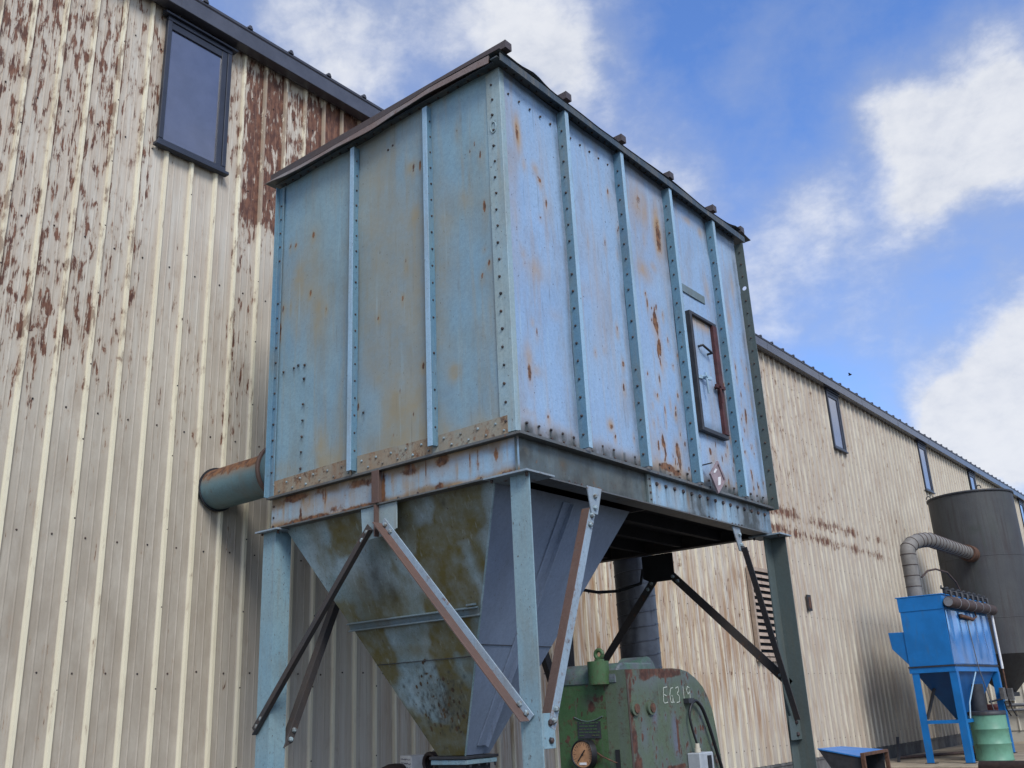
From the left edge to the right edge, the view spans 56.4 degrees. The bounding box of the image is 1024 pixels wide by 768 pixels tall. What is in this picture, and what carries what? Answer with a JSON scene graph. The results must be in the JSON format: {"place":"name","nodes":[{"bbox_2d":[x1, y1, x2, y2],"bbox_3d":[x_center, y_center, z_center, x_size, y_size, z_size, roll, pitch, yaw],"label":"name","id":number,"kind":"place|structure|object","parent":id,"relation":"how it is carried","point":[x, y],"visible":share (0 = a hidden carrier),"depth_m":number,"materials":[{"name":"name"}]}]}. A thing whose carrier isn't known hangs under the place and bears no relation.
{"place":"outdoors","nodes":[
{"label":"outdoors","id":0,"kind":"place"},
{"bbox_2d":[0,0,1023,767],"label":"metal warehouse","id":1,"kind":"structure","parent":0,"point":[148,148],"depth_m":9.95,"materials":[{"name":"beige metal"}]},
{"bbox_2d":[153,9,237,176],"bbox_3d":[-3.534,-3.268,10.732,0.090,1.745,0.940,-17,-24,36],"label":"window","id":2,"kind":"structure","parent":1,"relation":"in","point":[193,113],"depth_m":10.72,"materials":[{"name":"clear glass"}]},
{"bbox_2d":[823,387,848,453],"bbox_3d":[8.467,0.955,24.951,0.090,1.645,0.920,-17,-24,36],"label":"window","id":3,"kind":"structure","parent":1,"relation":"in","point":[835,419],"depth_m":24.95,"materials":[{"name":"blue glass"}]},
{"bbox_2d":[915,440,935,494],"bbox_3d":[13.237,2.662,30.590,0.090,1.645,0.920,-17,-24,36],"label":"window","id":4,"kind":"structure","parent":1,"relation":"in","point":[921,448],"depth_m":30.60,"materials":[{"name":"blue glass"}]},
{"bbox_2d":[966,470,976,489],"bbox_3d":[16.980,4.003,35.016,0.090,1.645,0.920,-17,-24,36],"label":"window","id":5,"kind":"structure","parent":1,"relation":"in","point":[971,476],"depth_m":35.12,"materials":[{"name":"blue glass"}]},
{"bbox_2d":[1017,499,1023,526],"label":"window","id":6,"kind":"structure","parent":1,"relation":"in","point":[1021,506],"depth_m":40.82,"materials":[{"name":"blue glass"}]},
{"bbox_2d":[208,0,1023,493],"label":"sky","id":7,"kind":"structure","parent":0,"point":[868,154],"materials":[{"name":"blue"}]},
{"bbox_2d":[896,737,900,761],"bbox_3d":[8.847,8.362,21.896,0.066,0.448,1.925,-10,-20,20],"label":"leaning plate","id":8,"kind":"object","parent":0,"point":[898,749],"visible":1,"depth_m":21.85,"materials":[{"name":"metal"}]},
{"bbox_2d":[987,704,997,709],"bbox_3d":[11.635,8.322,23.133,0.712,1.080,0.712,-17,-24,36],"label":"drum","id":9,"kind":"object","parent":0,"point":[990,707],"visible":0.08,"depth_m":22.97,"materials":[{"name":"red metal"}]},
{"bbox_2d":[978,761,1023,767],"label":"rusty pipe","id":10,"kind":"object","parent":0,"point":[1000,764],"visible":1,"depth_m":17.40,"materials":[{"name":"brown metal"}]},
{"label":"ground","id":11,"kind":"structure","parent":0,"visible":0},
{"bbox_2d":[382,763,405,767],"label":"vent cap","id":12,"kind":"object","parent":11,"relation":"on","point":[397,765],"visible":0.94,"depth_m":8.35,"materials":[{"name":"grey metal"}]},
{"bbox_2d":[422,751,437,767],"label":"hose coil","id":13,"kind":"object","parent":11,"relation":"on","point":[426,762],"visible":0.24,"depth_m":8.19,"materials":[{"name":"black rubber"}]},
{"bbox_2d":[198,40,816,767],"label":"dust collector","id":14,"kind":"object","parent":11,"relation":"on","point":[514,392],"visible":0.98,"depth_m":8.07,"materials":[{"name":"paint"}]},
{"bbox_2d":[685,310,729,440],"bbox_3d":[1.971,-0.090,9.563,0.100,1.250,0.560,-17,-24,36],"label":"access door","id":15,"kind":"structure","parent":14,"relation":"in","point":[709,395],"depth_m":9.56,"materials":[{"name":"metal"}]},
{"bbox_2d":[558,648,722,767],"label":"green machine","id":16,"kind":"object","parent":11,"relation":"on","point":[638,712],"visible":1,"depth_m":7.57,"materials":[{"name":"paint"}]},
{"bbox_2d":[817,746,890,767],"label":"tipping bin","id":17,"kind":"object","parent":11,"relation":"on","point":[846,757],"visible":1,"depth_m":16.80,"materials":[{"name":"metal"}]},
{"bbox_2d":[885,741,1023,767],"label":"concrete pad","id":18,"kind":"object","parent":11,"relation":"on","point":[954,761],"visible":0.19,"depth_m":20.93,"materials":[{"name":"beige concrete"}]},
{"bbox_2d":[900,746,974,758],"bbox_3d":[9.949,8.468,21.955,2.421,0.189,0.493,6,-21,-23],"label":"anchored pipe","id":19,"kind":"object","parent":18,"relation":"on","point":[934,754],"visible":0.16,"depth_m":22.05,"materials":[{"name":"metal"}]},
{"bbox_2d":[888,532,1016,763],"bbox_3d":[10.425,6.092,22.468,1.536,4.972,4.764,-17,-24,36],"label":"dust collector","id":20,"kind":"object","parent":18,"relation":"on","point":[942,645],"visible":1,"depth_m":21.01,"materials":[{"name":"blue metal"}]},
{"bbox_2d":[926,485,1023,703],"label":"dark silo","id":21,"kind":"object","parent":18,"relation":"on","point":[985,522],"visible":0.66,"depth_m":24.71,"materials":[{"name":"paint"}]},
{"bbox_2d":[971,684,987,758],"bbox_3d":[10.386,7.463,21.182,0.450,1.549,0.500,-17,-24,36],"label":"drum chute","id":22,"kind":"object","parent":18,"relation":"on","point":[978,700],"visible":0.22,"depth_m":21.19,"materials":[{"name":"metal"}]},
{"bbox_2d":[967,710,1014,760],"bbox_3d":[10.210,7.489,20.382,0.762,1.000,0.762,-17,-24,36],"label":"drum","id":23,"kind":"object","parent":18,"relation":"on","point":[989,729],"visible":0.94,"depth_m":20.12,"materials":[{"name":"metal"}]},
{"bbox_2d":[986,683,1023,741],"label":"annex","id":24,"kind":"object","parent":11,"relation":"on","point":[1017,724],"visible":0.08,"depth_m":28.52,"materials":[{"name":"beige"}]},
{"bbox_3d":[-0.767,3.989,8.291,0.594,1.100,0.594,-17,-24,36],"label":"barrel","id":25,"kind":"object","parent":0,"visible":0},
{"bbox_2d":[400,754,423,767],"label":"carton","id":26,"kind":"object","parent":25,"relation":"on","point":[411,761],"visible":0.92,"depth_m":8.29,"materials":[{"name":"white cardboard"}]}
]}

